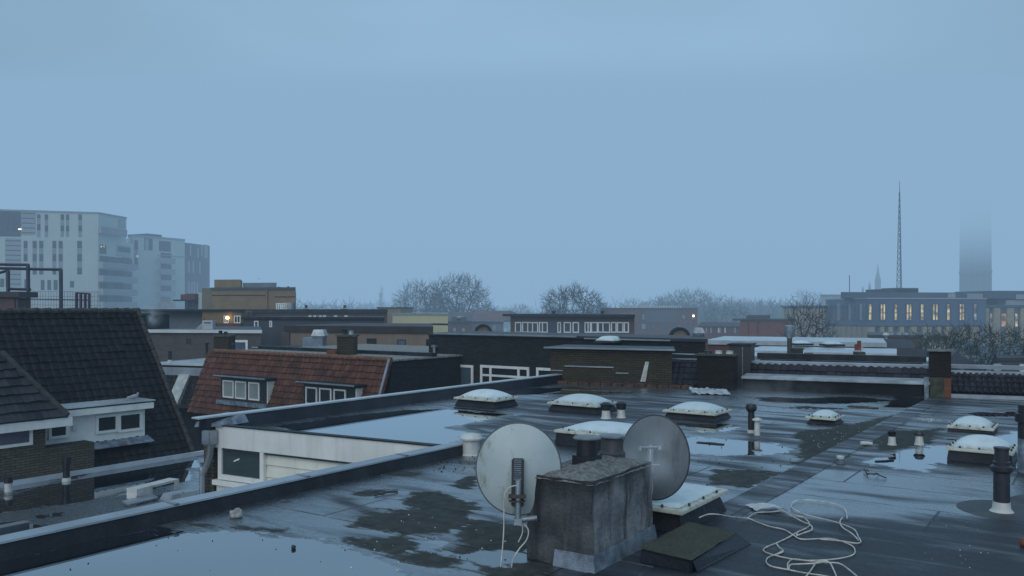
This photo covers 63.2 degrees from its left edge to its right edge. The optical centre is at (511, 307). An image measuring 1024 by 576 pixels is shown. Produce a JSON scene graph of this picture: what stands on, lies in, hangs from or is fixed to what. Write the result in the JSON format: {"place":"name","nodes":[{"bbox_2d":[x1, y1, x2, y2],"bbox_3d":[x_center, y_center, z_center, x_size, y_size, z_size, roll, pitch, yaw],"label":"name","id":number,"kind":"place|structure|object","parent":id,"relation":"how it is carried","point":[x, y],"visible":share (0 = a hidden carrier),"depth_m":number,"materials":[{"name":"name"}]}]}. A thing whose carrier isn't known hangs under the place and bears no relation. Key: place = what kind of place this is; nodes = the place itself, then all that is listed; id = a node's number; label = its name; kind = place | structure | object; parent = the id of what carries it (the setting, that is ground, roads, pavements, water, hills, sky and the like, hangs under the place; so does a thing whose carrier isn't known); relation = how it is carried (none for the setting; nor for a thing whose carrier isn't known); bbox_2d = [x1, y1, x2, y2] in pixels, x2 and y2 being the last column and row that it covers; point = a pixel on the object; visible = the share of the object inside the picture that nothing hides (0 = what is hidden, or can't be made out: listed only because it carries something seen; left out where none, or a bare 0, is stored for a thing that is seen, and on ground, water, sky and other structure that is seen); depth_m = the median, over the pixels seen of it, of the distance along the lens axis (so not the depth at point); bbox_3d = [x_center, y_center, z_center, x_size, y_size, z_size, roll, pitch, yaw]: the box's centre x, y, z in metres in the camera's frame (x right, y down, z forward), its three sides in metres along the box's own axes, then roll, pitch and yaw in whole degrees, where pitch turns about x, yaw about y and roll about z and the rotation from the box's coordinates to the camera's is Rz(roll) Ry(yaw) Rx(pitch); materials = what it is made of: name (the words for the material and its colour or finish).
{"place":"outdoors","nodes":[
{"label":"outdoors","id":0,"kind":"place"},
{"bbox_2d":[0,209,137,307],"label":"white apartment block","id":1,"kind":"structure","parent":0,"point":[90,252],"depth_m":132.90,"materials":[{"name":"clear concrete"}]},
{"bbox_2d":[126,233,209,308],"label":"white apartment block","id":2,"kind":"structure","parent":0,"point":[168,271],"depth_m":151.58,"materials":[{"name":"white plaster"},{"name":"concrete"},{"name":"glass"}]},
{"bbox_2d":[159,488,198,500],"bbox_3d":[-7.344,4.130,18.391,0.450,0.140,0.700,0,0,35],"label":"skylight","id":3,"kind":"object","parent":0,"point":[173,495],"visible":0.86,"depth_m":18.24},
{"bbox_2d":[173,293,201,308],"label":"balcony house","id":4,"kind":"structure","parent":0,"point":[193,301],"depth_m":81.08,"materials":[{"name":"stone"}]},
{"bbox_2d":[140,309,251,328],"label":"lamp lit house","id":5,"kind":"structure","parent":0,"point":[185,318],"depth_m":63.23,"materials":[{"name":"grey brick"}]},
{"bbox_2d":[148,326,261,361],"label":"grey walled house","id":6,"kind":"structure","parent":0,"point":[184,343],"depth_m":45.60,"materials":[{"name":"paint"}]},
{"bbox_2d":[196,320,215,328],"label":"rooftop unit","id":7,"kind":"object","parent":6,"relation":"on","point":[208,324],"visible":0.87,"depth_m":47.00,"materials":[{"name":"metal"}]},
{"bbox_2d":[202,279,295,308],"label":"ochre brick building","id":8,"kind":"structure","parent":0,"point":[228,294],"depth_m":75.46,"materials":[{"name":"brick"}]},
{"bbox_2d":[241,316,384,345],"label":"blue grey shed","id":9,"kind":"structure","parent":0,"point":[272,328],"depth_m":57.20,"materials":[{"name":"white paint"}]},
{"bbox_2d":[297,301,540,323],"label":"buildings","id":10,"kind":"structure","parent":0,"point":[386,304],"depth_m":420.00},
{"bbox_2d":[447,312,472,331],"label":"dormered house","id":11,"kind":"structure","parent":0,"point":[459,321],"depth_m":112.30,"materials":[{"name":"grey brick"}]},
{"bbox_2d":[0,0,1023,309],"label":"sky","id":12,"kind":"structure","parent":0,"point":[332,150],"materials":[{"name":"blue"}]},
{"bbox_2d":[448,310,600,331],"bbox_3d":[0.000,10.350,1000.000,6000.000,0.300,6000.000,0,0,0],"label":"ground","id":13,"kind":"structure","parent":0,"point":[538,311],"depth_m":2425.05,"materials":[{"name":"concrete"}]},
{"bbox_2d":[0,308,195,481],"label":"dark tiled house","id":14,"kind":"structure","parent":13,"relation":"on","point":[71,379],"depth_m":22.59,"materials":[{"name":"black tile"}]},
{"bbox_2d":[0,430,32,448],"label":"window","id":15,"kind":"structure","parent":14,"relation":"in","point":[21,438],"depth_m":19.85,"materials":[{"name":"white paint"}]},
{"bbox_2d":[48,426,68,439],"bbox_3d":[-11.560,3.100,21.200,0.070,0.449,0.498,0,0,35],"label":"window","id":16,"kind":"structure","parent":14,"relation":"in","point":[56,432],"depth_m":21.19,"materials":[{"name":"white paint"}]},
{"bbox_2d":[95,413,118,433],"bbox_3d":[-10.827,3.090,22.234,0.070,0.492,0.613,0,0,35],"label":"window","id":17,"kind":"structure","parent":14,"relation":"in","point":[107,423],"depth_m":22.23,"materials":[{"name":"white paint"}]},
{"bbox_2d":[118,411,142,432],"bbox_3d":[-10.450,3.109,22.766,0.070,0.525,0.689,0,0,35],"label":"window","id":18,"kind":"structure","parent":14,"relation":"in","point":[128,421],"depth_m":22.78,"materials":[{"name":"white paint"}]},
{"bbox_2d":[0,450,203,534],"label":"flat roof","id":19,"kind":"structure","parent":13,"relation":"on","point":[37,502],"depth_m":19.15,"materials":[{"name":"concrete"}]},
{"bbox_2d":[62,456,70,481],"bbox_3d":[-10.831,3.899,20.222,0.211,0.603,0.214,0,0,35],"label":"flue pipe","id":20,"kind":"object","parent":19,"relation":"on","point":[66,461],"visible":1,"depth_m":20.15,"materials":[{"name":"black plastic"}]},
{"bbox_2d":[122,494,157,505],"bbox_3d":[-8.029,4.145,17.985,0.337,0.070,0.830,0,0,31],"label":"pale board","id":21,"kind":"object","parent":19,"relation":"on","point":[136,500],"visible":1,"depth_m":17.94,"materials":[{"name":"metal"}]},
{"bbox_2d":[127,478,178,498],"bbox_3d":[-8.073,4.065,18.742,0.300,0.230,1.215,0,0,23],"label":"white trough","id":22,"kind":"object","parent":19,"relation":"on","point":[140,490],"visible":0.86,"depth_m":18.45,"materials":[{"name":"plastic"}]},
{"bbox_2d":[141,313,170,328],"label":"frame carrying building","id":23,"kind":"structure","parent":13,"relation":"on","point":[156,320],"depth_m":53.00,"materials":[{"name":"brick"}]},
{"bbox_2d":[0,292,37,307],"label":"roof plant box","id":24,"kind":"object","parent":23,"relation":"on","point":[10,300],"visible":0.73,"depth_m":44.00,"materials":[{"name":"metal"}]},
{"bbox_2d":[0,263,62,307],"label":"steel roof frame","id":25,"kind":"object","parent":23,"relation":"on","point":[27,268],"visible":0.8,"depth_m":45.96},
{"bbox_2d":[20,292,90,307],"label":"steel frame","id":26,"kind":"object","parent":23,"relation":"on","point":[76,299],"visible":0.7,"depth_m":44.48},
{"bbox_2d":[34,291,100,307],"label":"railing","id":27,"kind":"object","parent":23,"relation":"on","point":[67,296],"visible":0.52,"depth_m":49.99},
{"bbox_2d":[161,358,210,450],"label":"white trimmed house","id":28,"kind":"structure","parent":13,"relation":"on","point":[182,376],"depth_m":36.71,"materials":[{"name":"paint"}]},
{"bbox_2d":[252,345,302,348],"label":"long dark flat roof","id":29,"kind":"structure","parent":13,"relation":"on","point":[284,346],"depth_m":42.28,"materials":[{"name":"brick"}]},
{"bbox_2d":[303,329,328,346],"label":"metal roof cowl","id":30,"kind":"object","parent":29,"relation":"on","point":[318,337],"visible":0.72,"depth_m":41.70,"materials":[{"name":"metal"}]},
{"bbox_2d":[245,309,387,322],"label":"brown brick row","id":31,"kind":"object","parent":13,"relation":"on","point":[318,312],"visible":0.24,"depth_m":70.22,"materials":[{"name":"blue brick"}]},
{"bbox_2d":[187,344,462,414],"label":"orange mansard house","id":32,"kind":"structure","parent":13,"relation":"on","point":[261,377],"depth_m":32.76,"materials":[{"name":"tile"}]},
{"bbox_2d":[212,330,236,349],"bbox_3d":[-13.107,1.519,37.950,0.785,1.001,1.000,0,0,0],"label":"brick chimney","id":33,"kind":"object","parent":32,"relation":"on","point":[225,340],"visible":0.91,"depth_m":37.50,"materials":[{"name":"brown brick"}]},
{"bbox_2d":[223,380,233,397],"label":"window","id":34,"kind":"structure","parent":32,"relation":"in","point":[228,385],"depth_m":34.28,"materials":[{"name":"glass"}]},
{"bbox_2d":[235,381,246,399],"bbox_3d":[-11.019,3.338,33.806,0.701,0.719,0.048,0,0,35],"label":"window","id":35,"kind":"structure","parent":32,"relation":"in","point":[240,386],"depth_m":33.79,"materials":[{"name":"white paint"}]},
{"bbox_2d":[248,382,259,400],"bbox_3d":[-10.331,3.338,33.323,0.681,0.719,0.048,0,0,35],"label":"window","id":36,"kind":"structure","parent":32,"relation":"in","point":[253,387],"depth_m":33.31,"materials":[{"name":"white paint"}]},
{"bbox_2d":[305,387,317,402],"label":"window","id":37,"kind":"structure","parent":32,"relation":"in","point":[311,393],"depth_m":31.35,"materials":[{"name":"white paint"}]},
{"bbox_2d":[319,388,331,401],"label":"window","id":38,"kind":"structure","parent":32,"relation":"in","point":[325,394],"depth_m":30.90,"materials":[{"name":"white paint"}]},
{"bbox_2d":[333,389,345,399],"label":"window","id":39,"kind":"structure","parent":32,"relation":"in","point":[338,394],"depth_m":30.48,"materials":[{"name":"white paint"}]},
{"bbox_2d":[335,329,358,354],"bbox_3d":[-6.636,1.352,33.527,0.802,1.028,0.800,0,0,0],"label":"brick chimney","id":40,"kind":"object","parent":32,"relation":"on","point":[347,344],"visible":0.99,"depth_m":33.18,"materials":[{"name":"brown brick"}]},
{"bbox_2d":[281,323,432,345],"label":"beige rendered building","id":41,"kind":"structure","parent":13,"relation":"on","point":[414,334],"depth_m":45.36,"materials":[{"name":"paint"}]},
{"bbox_2d":[376,307,413,322],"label":"ochre low block","id":42,"kind":"structure","parent":13,"relation":"on","point":[391,310],"depth_m":97.57,"materials":[{"name":"brick"}]},
{"bbox_2d":[388,278,448,321],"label":"bare tree","id":43,"kind":"object","parent":13,"relation":"on","point":[421,292],"visible":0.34,"depth_m":146.73,"materials":[{"name":"brown plant"}]},
{"bbox_2d":[392,313,447,331],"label":"yellow walled building","id":44,"kind":"structure","parent":13,"relation":"on","point":[420,317],"depth_m":94.77,"materials":[{"name":"paint"}]},
{"bbox_2d":[415,272,496,312],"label":"bare tree","id":45,"kind":"object","parent":13,"relation":"on","point":[461,306],"visible":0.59,"depth_m":140.82,"materials":[{"name":"brown plant"}]},
{"bbox_2d":[472,311,517,331],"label":"tiled house","id":46,"kind":"structure","parent":13,"relation":"on","point":[494,320],"depth_m":120.47,"materials":[{"name":"metal"}]},
{"bbox_2d":[0,374,1023,575],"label":"flat roofed terrace","id":47,"kind":"structure","parent":13,"relation":"on","point":[318,476],"depth_m":9.65,"materials":[{"name":"concrete"}]},
{"bbox_2d":[218,447,265,483],"bbox_3d":[-4.748,2.707,14.615,1.108,0.689,0.070,0,0,29],"label":"window","id":48,"kind":"structure","parent":47,"relation":"in","point":[250,467],"depth_m":14.61,"materials":[{"name":"white paint"}]},
{"bbox_2d":[459,433,482,455],"bbox_3d":[-0.613,2.039,12.503,0.361,0.322,0.361,0,0,35],"label":"mushroom vent","id":49,"kind":"object","parent":47,"relation":"on","point":[471,444],"visible":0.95,"depth_m":12.38,"materials":[{"name":"white plastic"}]},
{"bbox_2d":[454,389,518,408],"bbox_3d":[-0.576,2.017,18.781,1.180,0.367,0.910,0,0,35],"label":"roof light","id":50,"kind":"object","parent":47,"relation":"on","point":[488,398],"visible":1,"depth_m":18.48,"materials":[{"name":"plastic"}]},
{"bbox_2d":[547,394,616,414],"bbox_3d":[1.515,2.022,17.852,1.240,0.357,0.910,0,0,35],"label":"roof light","id":51,"kind":"object","parent":47,"relation":"on","point":[583,403],"visible":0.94,"depth_m":17.55,"materials":[{"name":"plastic"}]},
{"bbox_2d":[526,433,656,573],"bbox_3d":[0.736,1.679,7.562,0.722,1.060,1.200,0,0,35],"label":"rendered chimney","id":52,"kind":"object","parent":47,"relation":"on","point":[592,509],"visible":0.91,"depth_m":7.22,"materials":[{"name":"grey concrete"}]},
{"bbox_2d":[475,422,561,567],"bbox_3d":[0.047,1.652,7.209,0.766,1.307,0.268,0,-6,4],"label":"satellite dish","id":53,"kind":"object","parent":52,"relation":"attached to","point":[513,459],"visible":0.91,"depth_m":7.30,"materials":[{"name":"metal"}]},
{"bbox_2d":[623,415,689,500],"bbox_3d":[1.320,1.672,8.144,0.726,1.271,0.442,0,-9,28],"label":"satellite dish","id":54,"kind":"object","parent":52,"relation":"attached to","point":[660,443],"visible":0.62,"depth_m":8.25,"materials":[{"name":"metal"}]},
{"bbox_2d":[554,421,632,449],"bbox_3d":[1.522,2.022,13.437,1.310,0.357,1.110,0,0,35],"label":"roof light","id":55,"kind":"object","parent":47,"relation":"on","point":[565,436],"visible":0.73,"depth_m":13.21,"materials":[{"name":"plastic"}]},
{"bbox_2d":[600,402,611,418],"bbox_3d":[1.873,2.039,16.580,0.250,0.322,0.250,0,0,35],"label":"capped vent pipe","id":56,"kind":"object","parent":47,"relation":"on","point":[605,407],"visible":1,"depth_m":16.50,"materials":[{"name":"white plastic"}]},
{"bbox_2d":[544,344,674,384],"bbox_3d":[3.069,1.670,24.543,3.883,1.060,1.790,0,0,24],"label":"rooftop structure","id":57,"kind":"object","parent":47,"relation":"on","point":[621,364],"visible":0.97,"depth_m":23.88,"materials":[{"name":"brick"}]},
{"bbox_2d":[615,401,626,417],"bbox_3d":[2.192,2.038,16.701,0.234,0.324,0.234,0,0,35],"label":"capped vent pipe","id":58,"kind":"object","parent":47,"relation":"on","point":[621,406],"visible":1,"depth_m":16.63,"materials":[{"name":"white plastic"}]},
{"bbox_2d":[558,380,693,388],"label":"cover bricks","id":59,"kind":"object","parent":47,"relation":"on","point":[625,384],"visible":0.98,"depth_m":23.29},
{"bbox_2d":[672,353,696,386],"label":"purple tiled slope","id":60,"kind":"structure","parent":47,"relation":"on","point":[684,372],"depth_m":23.46,"materials":[{"name":"tile"}]},
{"bbox_2d":[652,483,727,531],"bbox_3d":[1.542,2.065,8.855,1.120,0.270,1.220,0,0,35],"label":"roof light","id":61,"kind":"object","parent":47,"relation":"on","point":[686,503],"visible":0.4,"depth_m":8.40,"materials":[{"name":"plastic"}]},
{"bbox_2d":[639,522,750,572],"bbox_3d":[1.685,2.125,7.489,0.590,0.156,1.200,0,0,35],"label":"mossy upstand","id":62,"kind":"object","parent":47,"relation":"on","point":[689,547],"visible":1,"depth_m":7.26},
{"bbox_2d":[662,402,731,421],"bbox_3d":[3.718,2.042,16.681,1.110,0.317,0.910,0,0,35],"label":"roof light","id":63,"kind":"object","parent":47,"relation":"on","point":[703,411],"visible":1,"depth_m":16.39,"materials":[{"name":"plastic"}]},
{"bbox_2d":[689,387,730,394],"bbox_3d":[5.042,2.118,21.243,1.158,0.158,0.458,0,0,24],"label":"crumpled lead","id":64,"kind":"object","parent":47,"relation":"on","point":[711,391],"visible":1,"depth_m":21.24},
{"bbox_2d":[695,350,738,389],"bbox_3d":[5.617,1.679,22.770,1.083,1.042,0.640,0,0,24],"label":"black chimney stack","id":65,"kind":"object","parent":47,"relation":"on","point":[717,369],"visible":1,"depth_m":22.51,"materials":[{"name":"brick"}]},
{"bbox_2d":[745,403,756,432],"bbox_3d":[4.217,1.939,14.667,0.195,0.522,0.197,0,0,35],"label":"black flue pipe","id":66,"kind":"object","parent":47,"relation":"on","point":[751,408],"visible":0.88,"depth_m":14.61,"materials":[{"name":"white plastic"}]},
{"bbox_2d":[746,503,786,510],"bbox_3d":[2.773,2.157,9.075,0.330,0.054,0.350,0,0,-8],"label":"plastic sheet","id":67,"kind":"object","parent":47,"relation":"on","point":[757,506],"visible":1,"depth_m":9.06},
{"bbox_2d":[699,499,861,575],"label":"tangled cable","id":68,"kind":"object","parent":47,"relation":"on","point":[815,561],"visible":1,"depth_m":7.82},
{"bbox_2d":[805,410,844,425],"bbox_3d":[6.006,2.076,15.960,0.560,0.247,0.680,0,0,35],"label":"roof light","id":69,"kind":"object","parent":47,"relation":"on","point":[826,417],"visible":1,"depth_m":15.76,"materials":[{"name":"plastic"}]},
{"bbox_2d":[741,353,929,395],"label":"dark raised wall","id":70,"kind":"structure","parent":47,"relation":"on","point":[875,374],"depth_m":22.35,"materials":[{"name":"black tile"}]},
{"bbox_2d":[727,342,755,388],"bbox_3d":[6.660,1.810,24.103,0.680,1.579,1.000,0,0,24],"label":"sheet metal housing","id":71,"kind":"object","parent":70,"relation":"on","point":[746,355],"visible":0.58,"depth_m":23.68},
{"bbox_2d":[913,430,924,445],"bbox_3d":[6.548,2.081,13.380,0.175,0.238,0.175,0,0,35],"label":"hooded vent pipe","id":72,"kind":"object","parent":47,"relation":"on","point":[919,434],"visible":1,"depth_m":13.33,"materials":[{"name":"white plastic"}]},
{"bbox_2d":[924,349,953,397],"bbox_3d":[10.607,1.619,20.702,0.653,1.162,0.640,0,0,24],"label":"tall brick chimney","id":73,"kind":"object","parent":47,"relation":"on","point":[938,378],"visible":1,"depth_m":20.49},
{"bbox_2d":[946,416,998,433],"bbox_3d":[8.323,2.076,15.028,0.740,0.247,0.860,0,0,35],"label":"roof light","id":74,"kind":"object","parent":47,"relation":"on","point":[974,424],"visible":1,"depth_m":14.78,"materials":[{"name":"plastic"}]},
{"bbox_2d":[946,434,1016,465],"bbox_3d":[6.840,2.024,12.095,0.840,0.352,0.860,0,0,35],"label":"roof light","id":75,"kind":"object","parent":47,"relation":"on","point":[977,448],"visible":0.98,"depth_m":11.86,"materials":[{"name":"plastic"}]},
{"bbox_2d":[951,364,1023,399],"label":"purple mansard roof","id":76,"kind":"structure","parent":47,"relation":"on","point":[1004,385],"depth_m":20.52,"materials":[{"name":"tile"}]},
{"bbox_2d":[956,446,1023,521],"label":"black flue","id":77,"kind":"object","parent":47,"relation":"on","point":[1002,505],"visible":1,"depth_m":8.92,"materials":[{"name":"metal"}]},
{"bbox_2d":[1015,404,1023,472],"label":"double black flue","id":78,"kind":"object","parent":47,"relation":"on","point":[1019,416],"visible":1,"depth_m":11.13,"materials":[{"name":"plastic"}]},
{"bbox_2d":[296,296,820,331],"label":"misty wood","id":79,"kind":"object","parent":13,"relation":"on","point":[776,313],"visible":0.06,"depth_m":193.73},
{"bbox_2d":[427,331,707,384],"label":"dark brick building","id":80,"kind":"structure","parent":13,"relation":"on","point":[487,356],"depth_m":31.91,"materials":[{"name":"brick"}]},
{"bbox_2d":[460,365,473,384],"bbox_3d":[-1.896,2.812,33.224,0.899,1.087,0.070,0,0,35],"label":"window","id":81,"kind":"structure","parent":80,"relation":"in","point":[467,371],"depth_m":33.14,"materials":[{"name":"white paint"}]},
{"bbox_2d":[480,365,529,382],"bbox_3d":[-0.291,2.645,32.085,2.323,0.818,0.070,0,0,35],"label":"window","id":82,"kind":"structure","parent":80,"relation":"in","point":[488,373],"depth_m":32.17,"materials":[{"name":"white paint"}]},
{"bbox_2d":[593,336,621,342],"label":"roof light","id":83,"kind":"object","parent":80,"relation":"on","point":[609,339],"visible":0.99,"depth_m":28.90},
{"bbox_2d":[503,313,634,333],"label":"building","id":84,"kind":"structure","parent":13,"relation":"on","point":[594,323],"depth_m":70.21,"materials":[{"name":"white paint"}]},
{"bbox_2d":[536,282,608,313],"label":"bare tree","id":85,"kind":"object","parent":13,"relation":"on","point":[559,308],"visible":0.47,"depth_m":125.01,"materials":[{"name":"brown plant"}]},
{"bbox_2d":[653,288,722,323],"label":"bare tree","id":86,"kind":"object","parent":13,"relation":"on","point":[700,300],"visible":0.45,"depth_m":168.65,"materials":[{"name":"brown plant"}]},
{"bbox_2d":[690,291,738,323],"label":"bare tree","id":87,"kind":"object","parent":13,"relation":"on","point":[720,299],"visible":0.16,"depth_m":184.10,"materials":[{"name":"brown plant"}]},
{"bbox_2d":[698,300,751,327],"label":"bare tree","id":88,"kind":"object","parent":13,"relation":"on","point":[724,315],"visible":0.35,"depth_m":149.13,"materials":[{"name":"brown plant"}]},
{"bbox_2d":[732,315,795,336],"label":"red brick annex","id":89,"kind":"object","parent":13,"relation":"on","point":[759,325],"visible":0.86,"depth_m":91.28,"materials":[{"name":"brick"}]},
{"bbox_2d":[708,336,886,352],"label":"pale edged flat roof","id":90,"kind":"structure","parent":13,"relation":"on","point":[718,343],"depth_m":51.61,"materials":[{"name":"grey roofing concrete"},{"name":"white painted metal"},{"name":"red brick"}]},
{"bbox_2d":[781,288,821,313],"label":"bare tree","id":91,"kind":"object","parent":13,"relation":"on","point":[805,299],"visible":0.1,"depth_m":165.01,"materials":[{"name":"brown plant"}]},
{"bbox_2d":[780,305,828,336],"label":"striped stone wing","id":92,"kind":"structure","parent":13,"relation":"on","point":[786,309],"depth_m":123.01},
{"bbox_2d":[780,296,838,337],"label":"bare tree","id":93,"kind":"object","parent":13,"relation":"on","point":[800,328],"visible":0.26,"depth_m":74.73,"materials":[{"name":"brown plant"}]},
{"bbox_2d":[755,346,896,354],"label":"pale edged flat roof","id":94,"kind":"structure","parent":13,"relation":"on","point":[819,350],"depth_m":41.58,"materials":[{"name":"white paint"}]},
{"bbox_2d":[896,181,901,287],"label":"lattice mast","id":95,"kind":"object","parent":13,"relation":"on","point":[899,240],"visible":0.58,"depth_m":138.02,"materials":[{"name":"metal"}]},
{"bbox_2d":[884,339,914,348],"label":"dark hipped house","id":96,"kind":"structure","parent":13,"relation":"on","point":[898,343],"depth_m":53.20,"materials":[{"name":"grey brick"}]},
{"bbox_2d":[951,352,976,370],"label":"dark gable","id":97,"kind":"structure","parent":13,"relation":"on","point":[957,358],"depth_m":50.65,"materials":[{"name":"grey brick"}]},
{"bbox_2d":[905,319,1023,370],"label":"trees","id":98,"kind":"object","parent":13,"relation":"on","point":[993,351],"visible":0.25,"depth_m":55.55,"materials":[{"name":"brown plant"}]},
{"bbox_2d":[955,291,1023,370],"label":"stone office wing","id":99,"kind":"structure","parent":13,"relation":"on","point":[1002,313],"depth_m":111.01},
{"bbox_2d":[993,354,1023,371],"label":"edge shed","id":100,"kind":"structure","parent":13,"relation":"on","point":[1010,360],"depth_m":50.00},
{"bbox_2d":[560,389,632,392],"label":"moss ridge","id":101,"kind":"structure","parent":0,"point":[615,391],"depth_m":21.81,"materials":[{"name":"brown plant"}]},
{"bbox_2d":[602,305,698,335],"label":"building","id":102,"kind":"structure","parent":0,"point":[657,321],"depth_m":130.34,"materials":[{"name":"red brick"},{"name":"glass"}]},
{"bbox_2d":[698,322,739,338],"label":"houses","id":103,"kind":"structure","parent":0,"point":[712,330],"depth_m":111.42,"materials":[{"name":"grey brick"}]},
{"bbox_2d":[755,353,928,376],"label":"pale edged flat roof","id":104,"kind":"structure","parent":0,"point":[858,361],"depth_m":30.75,"materials":[{"name":"concrete"}]},
{"bbox_2d":[785,325,794,352],"bbox_3d":[11.678,1.363,35.000,0.404,1.312,0.404,0,0,0],"label":"cowl vent pipe","id":105,"kind":"object","parent":104,"relation":"on","point":[789,332],"visible":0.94,"depth_m":34.89,"materials":[{"name":"metal"}]},
{"bbox_2d":[867,332,948,347],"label":"brown brick block","id":106,"kind":"structure","parent":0,"point":[875,335],"depth_m":71.18,"materials":[{"name":"brick"}]},
{"bbox_2d":[896,348,926,356],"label":"dark hipped house","id":107,"kind":"structure","parent":0,"point":[910,352],"depth_m":47.80,"materials":[{"name":"grey"}]},
{"bbox_2d":[825,275,1023,364],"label":"blue office building","id":108,"kind":"structure","parent":0,"point":[857,314],"depth_m":107.14,"materials":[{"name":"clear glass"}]},
{"bbox_2d":[959,102,991,291],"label":"skyscraper","id":109,"kind":"structure","parent":0,"point":[975,264],"depth_m":202.17,"materials":[{"name":"stone"}]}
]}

